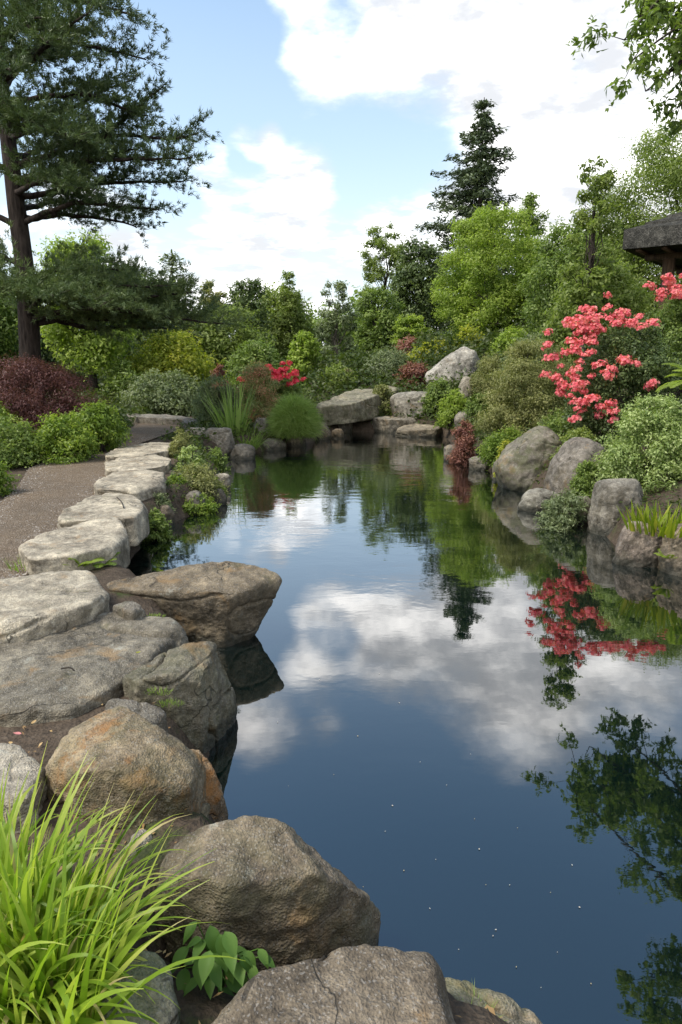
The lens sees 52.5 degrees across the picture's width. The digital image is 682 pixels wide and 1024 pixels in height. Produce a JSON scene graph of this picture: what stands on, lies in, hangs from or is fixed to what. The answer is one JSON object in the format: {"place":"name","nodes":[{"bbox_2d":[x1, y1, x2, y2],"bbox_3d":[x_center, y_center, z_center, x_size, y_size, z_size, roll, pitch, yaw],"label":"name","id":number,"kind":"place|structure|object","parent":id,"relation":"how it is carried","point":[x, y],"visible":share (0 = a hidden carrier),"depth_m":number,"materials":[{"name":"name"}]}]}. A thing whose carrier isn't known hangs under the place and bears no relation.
{"place":"outdoors","nodes":[
{"label":"outdoors","id":0,"kind":"place"},
{"bbox_2d":[0,415,194,578],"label":"gravel path","id":1,"kind":"structure","parent":0,"point":[73,482],"depth_m":7.20,"materials":[{"name":"beige gravel"}]},
{"bbox_2d":[0,348,681,1023],"bbox_3d":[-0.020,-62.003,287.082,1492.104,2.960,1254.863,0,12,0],"label":"ground","id":2,"kind":"structure","parent":0,"point":[198,1004],"depth_m":2.49,"materials":[{"name":"soil"}]},
{"bbox_2d":[0,458,21,496],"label":"shrub","id":3,"kind":"object","parent":2,"relation":"on","point":[3,481],"visible":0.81,"depth_m":7.34,"materials":[{"name":"green plant"}]},
{"bbox_2d":[0,743,46,832],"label":"rock","id":4,"kind":"object","parent":2,"relation":"on","point":[19,760],"visible":0.59,"depth_m":2.19,"materials":[{"name":"stone"}]},
{"bbox_2d":[0,249,47,376],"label":"tree","id":5,"kind":"object","parent":2,"relation":"on","point":[8,327],"visible":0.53,"depth_m":19.94,"materials":[{"name":"green plant"}]},
{"bbox_2d":[0,407,49,469],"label":"ground plant","id":6,"kind":"object","parent":2,"relation":"on","point":[17,453],"visible":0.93,"depth_m":9.22,"materials":[{"name":"green plant"}]},
{"bbox_2d":[1,305,81,371],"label":"tree","id":7,"kind":"object","parent":2,"relation":"on","point":[48,355],"visible":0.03,"depth_m":23.94,"materials":[{"name":"green plant"}]},
{"bbox_2d":[0,350,116,437],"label":"japanese maple","id":8,"kind":"object","parent":2,"relation":"on","point":[42,378],"visible":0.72,"depth_m":10.92,"materials":[{"name":"red plant"}]},
{"bbox_2d":[22,408,103,464],"bbox_3d":[-3.913,-1.049,9.717,1.100,0.825,1.142,0,12,0],"label":"ground plant","id":9,"kind":"object","parent":2,"relation":"on","point":[74,436],"visible":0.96,"depth_m":9.52,"materials":[{"name":"green plant"}]},
{"bbox_2d":[18,518,129,575],"bbox_3d":[-1.926,0.339,5.191,0.681,0.393,1.286,0,12,0],"label":"stepping stone","id":10,"kind":"object","parent":2,"relation":"on","point":[82,542],"visible":0.7,"depth_m":4.85,"materials":[{"name":"stone"}]},
{"bbox_2d":[32,226,141,394],"bbox_3d":[-6.957,-5.427,19.256,3.227,4.910,3.180,-7,14,-29],"label":"tree","id":11,"kind":"object","parent":2,"relation":"on","point":[96,352],"visible":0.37,"depth_m":18.82,"materials":[{"name":"green plant"}]},
{"bbox_2d":[0,611,188,726],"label":"rock slab","id":12,"kind":"object","parent":2,"relation":"on","point":[99,655],"visible":0.41,"depth_m":3.07,"materials":[{"name":"stone"}]},
{"bbox_2d":[0,570,109,643],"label":"rock slab","id":13,"kind":"object","parent":12,"relation":"on","point":[37,606],"visible":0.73,"depth_m":3.56,"materials":[{"name":"stone"}]},
{"bbox_2d":[64,398,132,453],"bbox_3d":[-3.745,-1.250,10.563,1.067,0.982,1.062,-12,17,-43],"label":"shrub","id":14,"kind":"object","parent":2,"relation":"on","point":[100,419],"visible":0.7,"depth_m":10.41,"materials":[{"name":"green plant"}]},
{"bbox_2d":[57,493,149,546],"bbox_3d":[-2.072,0.061,6.474,0.733,0.376,1.594,0,12,0],"label":"stepping stone","id":15,"kind":"object","parent":2,"relation":"on","point":[132,516],"visible":0.59,"depth_m":5.97,"materials":[{"name":"stone"}]},
{"bbox_2d":[0,741,244,1023],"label":"grass clump","id":16,"kind":"object","parent":2,"relation":"on","point":[59,933],"visible":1,"depth_m":1.50,"materials":[{"name":"green plant"}]},
{"bbox_2d":[98,359,152,399],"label":"shrub","id":17,"kind":"object","parent":2,"relation":"on","point":[123,375],"visible":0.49,"depth_m":18.83,"materials":[{"name":"green plant"}]},
{"bbox_2d":[0,0,254,418],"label":"pine tree","id":18,"kind":"object","parent":2,"relation":"on","point":[100,295],"visible":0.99,"depth_m":11.50,"materials":[{"name":"green plant"}]},
{"bbox_2d":[44,706,210,828],"bbox_3d":[-0.671,0.970,2.346,0.516,0.537,0.491,-12,17,-43],"label":"boulder","id":19,"kind":"object","parent":2,"relation":"on","point":[137,753],"visible":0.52,"depth_m":2.17,"materials":[{"name":"stone"}]},
{"bbox_2d":[112,601,146,619],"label":"rock","id":20,"kind":"object","parent":2,"relation":"on","point":[129,610],"visible":0.4,"depth_m":3.61,"materials":[{"name":"stone"}]},
{"bbox_2d":[94,469,165,500],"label":"stepping stone","id":21,"kind":"object","parent":2,"relation":"on","point":[142,484],"visible":0.55,"depth_m":7.39,"materials":[{"name":"stone"}]},
{"bbox_2d":[104,698,168,733],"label":"rock","id":22,"kind":"object","parent":2,"relation":"on","point":[154,714],"visible":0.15,"depth_m":2.61,"materials":[{"name":"stone"}]},
{"bbox_2d":[104,454,170,475],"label":"stepping stone","id":23,"kind":"object","parent":2,"relation":"on","point":[155,462],"visible":0.5,"depth_m":8.78,"materials":[{"name":"stone"}]},
{"bbox_2d":[105,442,170,461],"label":"stepping stone","id":24,"kind":"object","parent":2,"relation":"on","point":[152,448],"visible":0.41,"depth_m":10.08,"materials":[{"name":"stone"}]},
{"bbox_2d":[99,950,180,1023],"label":"rock","id":25,"kind":"object","parent":2,"relation":"on","point":[162,1009],"visible":0.52,"depth_m":1.47,"materials":[{"name":"stone"}]},
{"bbox_2d":[95,262,201,362],"bbox_3d":[-8.131,-7.949,28.971,5.307,4.686,4.786,0,12,0],"label":"tree","id":26,"kind":"object","parent":2,"relation":"on","point":[137,339],"visible":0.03,"depth_m":28.03,"materials":[{"name":"green plant"}]},
{"bbox_2d":[127,414,188,424],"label":"edging stone","id":27,"kind":"object","parent":2,"relation":"on","point":[155,418],"visible":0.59,"depth_m":15.35,"materials":[{"name":"stone"}]},
{"bbox_2d":[113,367,203,416],"bbox_3d":[-4.574,-2.974,18.015,2.867,1.563,2.661,0,12,0],"label":"shrub","id":28,"kind":"object","parent":2,"relation":"on","point":[160,396],"visible":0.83,"depth_m":17.41,"materials":[{"name":"green plant"}]},
{"bbox_2d":[142,507,175,542],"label":"ground plant","id":29,"kind":"object","parent":2,"relation":"on","point":[159,531],"visible":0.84,"depth_m":6.64,"materials":[{"name":"green plant"}]},
{"bbox_2d":[124,326,232,388],"bbox_3d":[-4.931,-4.392,20.576,3.387,2.405,3.424,0,12,0],"label":"shrub","id":30,"kind":"object","parent":2,"relation":"on","point":[180,347],"visible":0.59,"depth_m":19.86,"materials":[{"name":"green plant"}]},
{"bbox_2d":[167,427,192,456],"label":"herb","id":31,"kind":"object","parent":2,"relation":"on","point":[175,444],"visible":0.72,"depth_m":10.14,"materials":[{"name":"green plant"}]},
{"bbox_2d":[122,641,237,753],"bbox_3d":[-0.671,0.901,3.088,0.578,0.586,0.262,-9,15,-36],"label":"boulder","id":32,"kind":"object","parent":2,"relation":"on","point":[194,675],"visible":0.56,"depth_m":2.98,"materials":[{"name":"stone"}]},
{"bbox_2d":[143,249,217,339],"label":"tree","id":33,"kind":"object","parent":2,"relation":"on","point":[171,259],"visible":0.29,"depth_m":22.78,"materials":[{"name":"green plant"}]},
{"bbox_2d":[174,444,203,471],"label":"herb","id":34,"kind":"object","parent":2,"relation":"on","point":[190,454],"visible":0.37,"depth_m":8.94,"materials":[{"name":"green plant"}]},
{"bbox_2d":[107,561,281,647],"bbox_3d":[-0.907,0.634,4.379,1.080,0.624,0.586,0,12,0],"label":"boulder","id":35,"kind":"object","parent":2,"relation":"on","point":[224,604],"visible":0.67,"depth_m":4.17,"materials":[{"name":"stone"}]},
{"bbox_2d":[182,492,220,515],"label":"ground plant","id":36,"kind":"object","parent":2,"relation":"on","point":[208,507],"visible":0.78,"depth_m":7.76,"materials":[{"name":"green plant"}]},
{"bbox_2d":[173,461,231,502],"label":"ground plant","id":37,"kind":"object","parent":2,"relation":"on","point":[199,478],"visible":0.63,"depth_m":8.21,"materials":[{"name":"green plant"}]},
{"bbox_2d":[191,749,227,821],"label":"rock","id":38,"kind":"object","parent":2,"relation":"on","point":[214,799],"visible":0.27,"depth_m":2.50,"materials":[{"name":"stone"}]},
{"bbox_2d":[196,279,229,340],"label":"tree","id":39,"kind":"object","parent":2,"relation":"on","point":[218,293],"visible":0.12,"depth_m":30.37,"materials":[{"name":"green plant"}]},
{"bbox_2d":[192,371,243,427],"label":"shrub","id":40,"kind":"object","parent":2,"relation":"on","point":[213,396],"visible":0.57,"depth_m":14.06,"materials":[{"name":"green plant"}]},
{"bbox_2d":[205,446,231,471],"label":"ground plant","id":41,"kind":"object","parent":2,"relation":"on","point":[216,451],"visible":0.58,"depth_m":10.82,"materials":[{"name":"green plant"}]},
{"bbox_2d":[204,427,234,456],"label":"rock","id":42,"kind":"object","parent":2,"relation":"on","point":[224,435],"visible":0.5,"depth_m":12.37,"materials":[{"name":"stone"}]},
{"bbox_2d":[171,921,274,999],"bbox_3d":[-0.270,1.078,1.597,0.243,0.232,0.159,4,13,19],"label":"leafy plant","id":43,"kind":"object","parent":2,"relation":"on","point":[215,942],"visible":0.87,"depth_m":1.58,"materials":[{"name":"green plant"}]},
{"bbox_2d":[193,370,264,435],"bbox_3d":[-1.991,-1.978,13.042,1.488,1.506,1.356,-11,17,-42],"label":"strap leaved plant","id":44,"kind":"object","parent":2,"relation":"on","point":[231,420],"visible":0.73,"depth_m":13.02,"materials":[{"name":"green plant"}]},
{"bbox_2d":[182,294,278,374],"bbox_3d":[-4.241,-5.928,24.327,4.113,3.331,4.315,0,12,0],"label":"tree","id":45,"kind":"object","parent":2,"relation":"on","point":[222,344],"visible":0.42,"depth_m":23.37,"materials":[{"name":"green plant"}]},
{"bbox_2d":[230,444,255,459],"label":"rock","id":46,"kind":"object","parent":2,"relation":"on","point":[243,452],"visible":0.83,"depth_m":12.05,"materials":[{"name":"stone"}]},
{"bbox_2d":[223,277,276,348],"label":"tree","id":47,"kind":"object","parent":2,"relation":"on","point":[249,289],"visible":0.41,"depth_m":29.44,"materials":[{"name":"green plant"}]},
{"bbox_2d":[223,336,286,391],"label":"shrub","id":48,"kind":"object","parent":2,"relation":"on","point":[257,350],"visible":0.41,"depth_m":20.13,"materials":[{"name":"green plant"}]},
{"bbox_2d":[233,356,282,427],"bbox_3d":[-1.769,-2.459,14.418,1.255,1.533,1.182,0,12,0],"label":"shrub","id":49,"kind":"object","parent":2,"relation":"on","point":[256,372],"visible":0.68,"depth_m":14.20,"materials":[{"name":"red plant"}]},
{"bbox_2d":[155,815,380,995],"bbox_3d":[-0.177,1.142,1.893,0.638,0.626,0.249,-3,13,-13],"label":"boulder","id":50,"kind":"object","parent":2,"relation":"on","point":[281,893],"visible":0.49,"depth_m":1.78,"materials":[{"name":"stone"}]},
{"bbox_2d":[237,360,306,406],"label":"azalea","id":51,"kind":"object","parent":2,"relation":"on","point":[278,372],"visible":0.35,"depth_m":15.37,"materials":[{"name":"red plant"}]},
{"bbox_2d":[245,281,319,359],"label":"tree","id":52,"kind":"object","parent":2,"relation":"on","point":[274,303],"visible":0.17,"depth_m":31.93,"materials":[{"name":"green plant"}]},
{"bbox_2d":[43,285,530,362],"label":"distant wood","id":53,"kind":"object","parent":2,"relation":"on","point":[347,333],"visible":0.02,"depth_m":44.46,"materials":[{"name":"green plant"}]},
{"bbox_2d":[271,270,309,361],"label":"tree","id":54,"kind":"object","parent":2,"relation":"on","point":[283,296],"visible":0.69,"depth_m":31.45,"materials":[{"name":"green plant"}]},
{"bbox_2d":[263,390,328,443],"bbox_3d":[-0.896,-1.885,13.513,1.399,1.118,1.298,0,12,0],"label":"grass mound","id":55,"kind":"object","parent":2,"relation":"on","point":[292,417],"depth_m":13.28,"materials":[{"name":"green plant"}]},
{"bbox_2d":[284,330,323,380],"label":"shrub","id":56,"kind":"object","parent":2,"relation":"on","point":[305,346],"visible":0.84,"depth_m":20.28,"materials":[{"name":"green plant"}]},
{"bbox_2d":[211,944,455,1023],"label":"boulder","id":57,"kind":"object","parent":2,"relation":"on","point":[364,984],"visible":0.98,"depth_m":1.40,"materials":[{"name":"stone"}]},
{"bbox_2d":[316,362,357,388],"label":"shrub","id":58,"kind":"object","parent":2,"relation":"on","point":[334,370],"visible":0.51,"depth_m":18.98,"materials":[{"name":"green plant"}]},
{"bbox_2d":[313,280,361,356],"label":"tree","id":59,"kind":"object","parent":2,"relation":"on","point":[323,328],"visible":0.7,"depth_m":25.90,"materials":[{"name":"green plant"}]},
{"bbox_2d":[0,316,681,526],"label":"ground cover","id":60,"kind":"object","parent":2,"relation":"on","point":[352,360],"visible":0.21,"depth_m":18.42,"materials":[{"name":"green plant"}]},
{"bbox_2d":[316,386,399,425],"bbox_3d":[0.647,-2.676,17.253,0.854,0.848,3.864,7,14,29],"label":"rock slab","id":61,"kind":"object","parent":2,"relation":"on","point":[354,406],"visible":0.92,"depth_m":16.23,"materials":[{"name":"stone"}]},
{"bbox_2d":[351,284,408,353],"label":"tree","id":62,"kind":"object","parent":2,"relation":"on","point":[379,324],"visible":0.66,"depth_m":28.50,"materials":[{"name":"green plant"}]},
{"bbox_2d":[354,221,409,336],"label":"tree","id":63,"kind":"object","parent":2,"relation":"on","point":[378,273],"visible":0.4,"depth_m":32.72,"materials":[{"name":"green plant"}]},
{"bbox_2d":[372,382,394,414],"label":"shrub","id":64,"kind":"object","parent":2,"relation":"on","point":[383,391],"visible":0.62,"depth_m":17.02,"materials":[{"name":"green plant"}]},
{"bbox_2d":[362,344,420,382],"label":"shrub","id":65,"kind":"object","parent":2,"relation":"on","point":[385,358],"visible":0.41,"depth_m":19.64,"materials":[{"name":"green plant"}]},
{"bbox_2d":[371,415,417,432],"bbox_3d":[1.313,-2.145,17.044,1.259,0.548,1.504,0,12,0],"label":"rock slab","id":66,"kind":"object","parent":2,"relation":"on","point":[386,424],"visible":0.47,"depth_m":16.45,"materials":[{"name":"stone"}]},
{"bbox_2d":[387,313,433,344],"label":"shrub","id":67,"kind":"object","parent":2,"relation":"on","point":[413,321],"visible":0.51,"depth_m":26.90,"materials":[{"name":"green plant"}]},
{"bbox_2d":[393,360,427,389],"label":"shrub","id":68,"kind":"object","parent":2,"relation":"on","point":[415,369],"visible":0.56,"depth_m":18.95,"materials":[{"name":"red plant"}]},
{"bbox_2d":[389,391,435,417],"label":"rock","id":69,"kind":"object","parent":2,"relation":"on","point":[401,402],"visible":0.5,"depth_m":16.73,"materials":[{"name":"stone"}]},
{"bbox_2d":[385,235,451,336],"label":"tree","id":70,"kind":"object","parent":2,"relation":"on","point":[412,281],"visible":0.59,"depth_m":30.88,"materials":[{"name":"green plant"}]},
{"bbox_2d":[395,423,441,437],"bbox_3d":[1.946,-1.913,16.307,1.061,0.404,1.572,5,13,23],"label":"rock slab","id":71,"kind":"object","parent":2,"relation":"on","point":[420,430],"visible":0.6,"depth_m":15.65,"materials":[{"name":"stone"}]},
{"bbox_2d":[418,377,459,415],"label":"shrub","id":72,"kind":"object","parent":2,"relation":"on","point":[440,387],"visible":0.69,"depth_m":16.42,"materials":[{"name":"green plant"}]},
{"bbox_2d":[433,388,469,428],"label":"shrub","id":73,"kind":"object","parent":2,"relation":"on","point":[449,411],"visible":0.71,"depth_m":15.17,"materials":[{"name":"green plant"}]},
{"bbox_2d":[425,346,479,385],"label":"boulder","id":74,"kind":"object","parent":2,"relation":"on","point":[466,357],"visible":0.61,"depth_m":18.32,"materials":[{"name":"stone"}]},
{"bbox_2d":[445,418,476,464],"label":"shrub","id":75,"kind":"object","parent":2,"relation":"on","point":[463,446],"visible":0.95,"depth_m":11.52,"materials":[{"name":"red plant"}]},
{"bbox_2d":[381,97,556,335],"bbox_3d":[7.016,-14.404,36.088,10.856,12.838,10.730,0,12,0],"label":"fir tree","id":76,"kind":"object","parent":2,"relation":"on","point":[481,170],"visible":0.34,"depth_m":34.69,"materials":[{"name":"green plant"}]},
{"bbox_2d":[462,392,492,422],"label":"shrub","id":77,"kind":"object","parent":2,"relation":"on","point":[475,405],"visible":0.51,"depth_m":14.16,"materials":[{"name":"green plant"}]},
{"bbox_2d":[467,352,503,396],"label":"shrub","id":78,"kind":"object","parent":2,"relation":"on","point":[491,363],"visible":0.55,"depth_m":16.52,"materials":[{"name":"green plant"}]},
{"bbox_2d":[430,201,550,336],"bbox_3d":[5.654,-8.620,25.665,4.736,5.525,4.762,0,12,0],"label":"tree","id":79,"kind":"object","parent":2,"relation":"on","point":[500,298],"visible":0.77,"depth_m":24.73,"materials":[{"name":"green plant"}]},
{"bbox_2d":[445,977,541,1023],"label":"boulder","id":80,"kind":"object","parent":2,"relation":"on","point":[510,1010],"visible":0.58,"depth_m":1.65,"materials":[{"name":"stone"}]},
{"bbox_2d":[471,424,521,470],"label":"shrub","id":81,"kind":"object","parent":2,"relation":"on","point":[489,454],"visible":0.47,"depth_m":10.35,"materials":[{"name":"green plant"}]},
{"bbox_2d":[485,325,527,359],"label":"shrub","id":82,"kind":"object","parent":2,"relation":"on","point":[514,333],"visible":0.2,"depth_m":19.25,"materials":[{"name":"green plant"}]},
{"bbox_2d":[470,335,575,451],"bbox_3d":[3.265,-1.927,11.851,2.153,2.142,2.104,0,12,0],"label":"spreading shrub","id":83,"kind":"object","parent":2,"relation":"on","point":[506,397],"visible":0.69,"depth_m":11.54,"materials":[{"name":"green plant"}]},
{"bbox_2d":[493,426,561,491],"bbox_3d":[2.568,-0.600,9.425,0.958,1.145,0.894,0,12,0],"label":"boulder","id":84,"kind":"object","parent":2,"relation":"on","point":[519,460],"visible":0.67,"depth_m":9.11,"materials":[{"name":"stone"}]},
{"bbox_2d":[508,188,550,325],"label":"tree","id":85,"kind":"object","parent":2,"relation":"on","point":[529,200],"visible":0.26,"depth_m":31.50,"materials":[{"name":"green plant"}]},
{"bbox_2d":[517,488,560,511],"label":"rock","id":86,"kind":"object","parent":2,"relation":"on","point":[531,500],"visible":0.6,"depth_m":7.92,"materials":[{"name":"stone"}]},
{"bbox_2d":[534,488,590,533],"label":"ground plant","id":87,"kind":"object","parent":2,"relation":"on","point":[555,519],"visible":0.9,"depth_m":7.09,"materials":[{"name":"green plant"}]},
{"bbox_2d":[537,405,601,443],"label":"shrub","id":88,"kind":"object","parent":2,"relation":"on","point":[553,424],"visible":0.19,"depth_m":9.42,"materials":[{"name":"green plant"}]},
{"bbox_2d":[511,215,633,335],"bbox_3d":[6.989,-6.694,21.033,3.650,4.375,3.323,0,12,0],"label":"tree","id":89,"kind":"object","parent":2,"relation":"on","point":[546,271],"visible":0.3,"depth_m":20.67,"materials":[{"name":"green plant"}]},
{"bbox_2d":[549,425,598,459],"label":"shrub","id":90,"kind":"object","parent":2,"relation":"on","point":[579,432],"visible":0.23,"depth_m":8.56,"materials":[{"name":"green plant"}]},
{"bbox_2d":[544,437,606,508],"bbox_3d":[2.812,-0.331,8.223,0.757,1.104,0.784,0,12,0],"label":"boulder","id":91,"kind":"object","parent":2,"relation":"on","point":[570,455],"visible":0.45,"depth_m":7.98,"materials":[{"name":"stone"}]},
{"bbox_2d":[567,460,598,497],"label":"ground plant","id":92,"kind":"object","parent":2,"relation":"on","point":[582,479],"visible":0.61,"depth_m":7.56,"materials":[{"name":"green plant"}]},
{"bbox_2d":[555,154,624,367],"bbox_3d":[4.264,-3.847,11.982,1.093,4.246,1.160,0,12,0],"label":"tree","id":93,"kind":"object","parent":2,"relation":"on","point":[576,295],"visible":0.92,"depth_m":11.69,"materials":[{"name":"green plant"}]},
{"bbox_2d":[533,255,660,373],"bbox_3d":[4.863,-3.440,13.027,2.380,2.617,2.427,0,12,0],"label":"tree","id":94,"kind":"object","parent":2,"relation":"on","point":[627,294],"visible":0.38,"depth_m":12.55,"materials":[{"name":"green plant"}]},
{"bbox_2d":[539,291,681,442],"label":"azalea","id":95,"kind":"object","parent":2,"relation":"on","point":[590,406],"visible":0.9,"depth_m":8.69,"materials":[{"name":"pink plant"}]},
{"bbox_2d":[587,478,644,536],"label":"boulder","id":96,"kind":"object","parent":2,"relation":"on","point":[607,497],"visible":0.61,"depth_m":6.77,"materials":[{"name":"stone"}]},
{"bbox_2d":[565,0,681,144],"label":"maple tree","id":97,"kind":"object","parent":2,"relation":"on","point":[657,15],"visible":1,"depth_m":11.54,"materials":[{"name":"green plant"}]},
{"bbox_2d":[581,116,681,327],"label":"tree","id":98,"kind":"object","parent":2,"relation":"on","point":[671,181],"visible":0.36,"depth_m":21.72,"materials":[{"name":"green plant"}]},
{"bbox_2d":[589,390,681,496],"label":"shrub","id":99,"kind":"object","parent":2,"relation":"on","point":[620,458],"visible":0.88,"depth_m":7.12,"materials":[{"name":"green plant"}]},
{"bbox_2d":[612,521,661,567],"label":"boulder","id":100,"kind":"object","parent":2,"relation":"on","point":[636,548],"visible":0.61,"depth_m":5.79,"materials":[{"name":"stone"}]},
{"bbox_2d":[617,500,681,538],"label":"strap leaved plant","id":101,"kind":"object","parent":2,"relation":"on","point":[668,530],"visible":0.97,"depth_m":5.76,"materials":[{"name":"green plant"}]},
{"bbox_2d":[622,212,681,327],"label":"garden shelter","id":102,"kind":"object","parent":2,"relation":"on","point":[658,242],"visible":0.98,"depth_m":14.96,"materials":[{"name":"wood"}]},
{"bbox_2d":[632,272,681,397],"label":"azalea","id":103,"kind":"object","parent":2,"relation":"on","point":[668,316],"visible":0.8,"depth_m":9.69,"materials":[{"name":"pink plant"}]},
{"bbox_2d":[658,523,681,575],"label":"boulder","id":104,"kind":"object","parent":2,"relation":"on","point":[673,565],"visible":0.66,"depth_m":5.61,"materials":[{"name":"stone"}]},
{"bbox_2d":[0,0,681,355],"label":"sky","id":105,"kind":"structure","parent":0,"point":[334,119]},
{"bbox_2d":[126,432,681,1023],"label":"pond water","id":106,"kind":"structure","parent":0,"point":[430,660],"depth_m":3.38,"materials":[{"name":"blue liquid"}]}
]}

